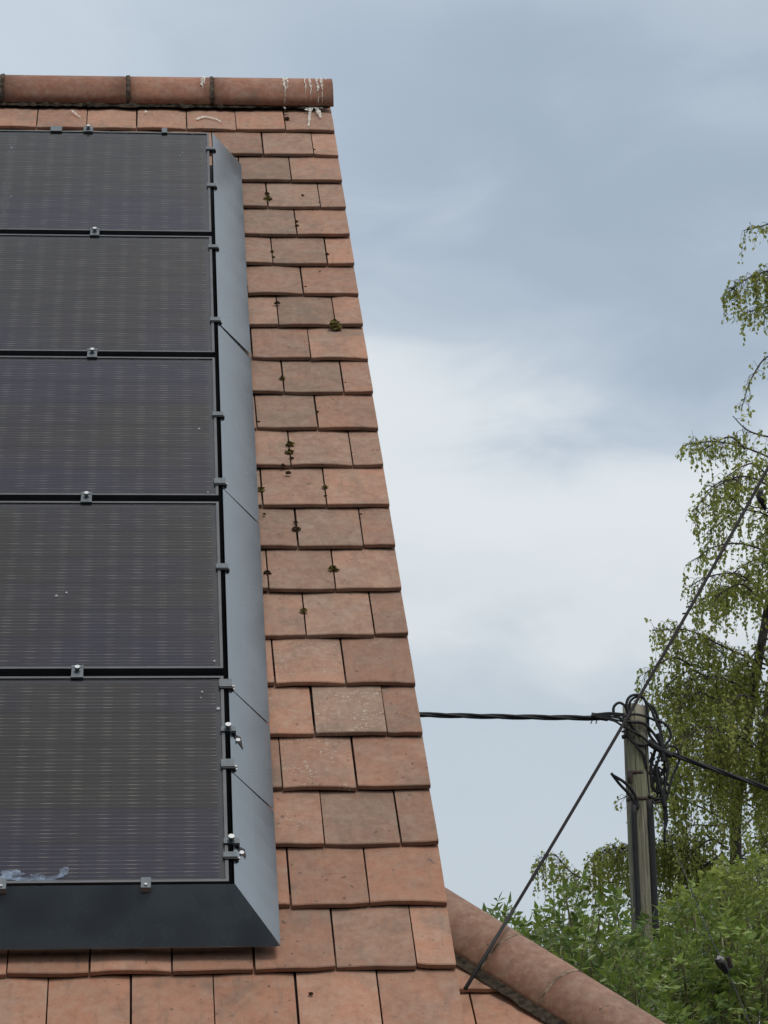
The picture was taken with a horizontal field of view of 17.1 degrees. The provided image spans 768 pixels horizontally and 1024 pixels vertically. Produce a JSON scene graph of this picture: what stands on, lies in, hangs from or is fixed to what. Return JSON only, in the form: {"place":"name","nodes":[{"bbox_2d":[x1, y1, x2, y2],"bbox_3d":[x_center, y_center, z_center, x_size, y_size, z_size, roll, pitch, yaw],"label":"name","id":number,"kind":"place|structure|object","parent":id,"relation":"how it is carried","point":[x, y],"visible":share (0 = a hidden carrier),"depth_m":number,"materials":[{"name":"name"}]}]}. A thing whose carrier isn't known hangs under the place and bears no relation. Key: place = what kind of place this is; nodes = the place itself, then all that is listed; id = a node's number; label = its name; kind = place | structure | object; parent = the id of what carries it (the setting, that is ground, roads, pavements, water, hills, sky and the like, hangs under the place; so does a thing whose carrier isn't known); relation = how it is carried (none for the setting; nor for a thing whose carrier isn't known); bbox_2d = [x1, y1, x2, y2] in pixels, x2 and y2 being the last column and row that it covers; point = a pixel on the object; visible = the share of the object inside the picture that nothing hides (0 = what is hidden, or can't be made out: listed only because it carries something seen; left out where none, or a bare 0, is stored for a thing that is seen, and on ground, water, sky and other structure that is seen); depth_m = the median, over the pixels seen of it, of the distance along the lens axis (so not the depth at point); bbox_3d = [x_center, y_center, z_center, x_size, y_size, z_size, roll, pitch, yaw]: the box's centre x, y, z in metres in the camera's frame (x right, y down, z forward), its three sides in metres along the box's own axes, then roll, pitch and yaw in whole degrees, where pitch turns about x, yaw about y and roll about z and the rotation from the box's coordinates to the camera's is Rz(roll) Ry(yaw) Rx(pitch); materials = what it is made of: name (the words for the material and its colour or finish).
{"place":"outdoors","nodes":[
{"label":"outdoors","id":0,"kind":"place"},
{"bbox_2d":[0,0,767,1023],"label":"sky","id":1,"kind":"structure","parent":0,"point":[550,203],"materials":[{"name":"grey"}]},
{"label":"ground","id":2,"kind":"structure","parent":0,"visible":0},
{"bbox_2d":[0,73,664,1023],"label":"house","id":3,"kind":"structure","parent":2,"relation":"on","point":[380,923],"depth_m":8.39,"materials":[{"name":"tile"}]},
{"bbox_2d":[0,124,210,235],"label":"solar panel","id":4,"kind":"object","parent":3,"relation":"attached to","point":[87,180],"visible":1,"depth_m":11.00,"materials":[{"name":"black glass"}]},
{"bbox_2d":[0,234,214,357],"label":"solar panel","id":5,"kind":"object","parent":3,"relation":"attached to","point":[88,296],"visible":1,"depth_m":10.15,"materials":[{"name":"black glass"}]},
{"bbox_2d":[0,356,217,502],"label":"solar panel","id":6,"kind":"object","parent":3,"relation":"attached to","point":[83,429],"visible":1,"depth_m":9.31,"materials":[{"name":"black glass"}]},
{"bbox_2d":[0,501,222,677],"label":"solar panel","id":7,"kind":"object","parent":3,"relation":"attached to","point":[113,588],"visible":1,"depth_m":8.46,"materials":[{"name":"black glass"}]},
{"bbox_2d":[0,676,239,885],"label":"solar panel","id":8,"kind":"object","parent":3,"relation":"attached to","point":[112,780],"visible":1,"depth_m":7.63,"materials":[{"name":"black glass"}]},
{"bbox_2d":[0,877,279,949],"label":"panel skirt","id":9,"kind":"object","parent":8,"relation":"attached to","point":[145,914],"visible":1,"depth_m":7.22,"materials":[{"name":"metal"}]},
{"bbox_2d":[206,133,279,944],"bbox_3d":[-0.692,-0.223,9.386,0.447,3.856,3.531,0,-14,-4],"label":"panel skirt","id":10,"kind":"object","parent":3,"relation":"on","point":[252,864],"visible":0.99,"depth_m":8.71,"materials":[{"name":"metal"}]},
{"bbox_2d":[463,466,767,989],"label":"stay cable","id":11,"kind":"object","parent":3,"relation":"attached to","point":[493,942],"visible":1,"depth_m":9.32,"materials":[{"name":"black metal"}]},
{"bbox_2d":[482,866,745,1023],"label":"elder bush","id":12,"kind":"object","parent":2,"relation":"on","point":[597,964],"visible":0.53,"depth_m":21.40,"materials":[{"name":"green plant"}]},
{"bbox_2d":[610,693,679,1012],"bbox_3d":[2.759,5.871,26.052,0.794,8.111,0.369,3,-14,-16],"label":"utility pole","id":13,"kind":"object","parent":2,"relation":"on","point":[642,776],"visible":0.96,"depth_m":26.66,"materials":[{"name":"wood"}]},
{"bbox_2d":[419,712,624,727],"bbox_3d":[0.508,2.166,27.096,4.066,0.429,0.132,-3,-14,6],"label":"overhead cable","id":14,"kind":"object","parent":13,"relation":"attached to","point":[603,716],"visible":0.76,"depth_m":26.98,"materials":[{"name":"black rubber"}]},
{"bbox_2d":[653,800,749,1023],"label":"drop wire","id":15,"kind":"object","parent":13,"relation":"attached to","point":[700,913],"visible":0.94,"depth_m":22.75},
{"bbox_2d":[714,955,733,973],"bbox_3d":[2.801,3.723,21.059,0.151,0.147,0.170,0,-14,-5],"label":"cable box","id":16,"kind":"object","parent":15,"relation":"attached to","point":[723,966],"visible":1,"depth_m":21.06,"materials":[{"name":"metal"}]},
{"bbox_2d":[670,751,767,790],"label":"overhead cable","id":17,"kind":"object","parent":13,"relation":"attached to","point":[723,772],"visible":1,"depth_m":26.55,"materials":[{"name":"black rubber"}]},
{"bbox_2d":[530,222,767,931],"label":"birch tree","id":18,"kind":"object","parent":2,"relation":"on","point":[740,702],"visible":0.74,"depth_m":34.98,"materials":[{"name":"green plant"}]},
{"bbox_2d":[757,489,766,510],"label":"bird","id":19,"kind":"object","parent":18,"relation":"on","point":[760,500],"visible":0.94,"depth_m":34.57},
{"bbox_2d":[589,832,767,1023],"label":"hazel bush","id":20,"kind":"object","parent":2,"relation":"on","point":[737,885],"visible":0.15,"depth_m":28.76,"materials":[{"name":"green plant"}]},
{"bbox_2d":[620,876,767,1023],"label":"elder bush","id":21,"kind":"object","parent":2,"relation":"on","point":[749,973],"visible":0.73,"depth_m":23.12,"materials":[{"name":"green plant"}]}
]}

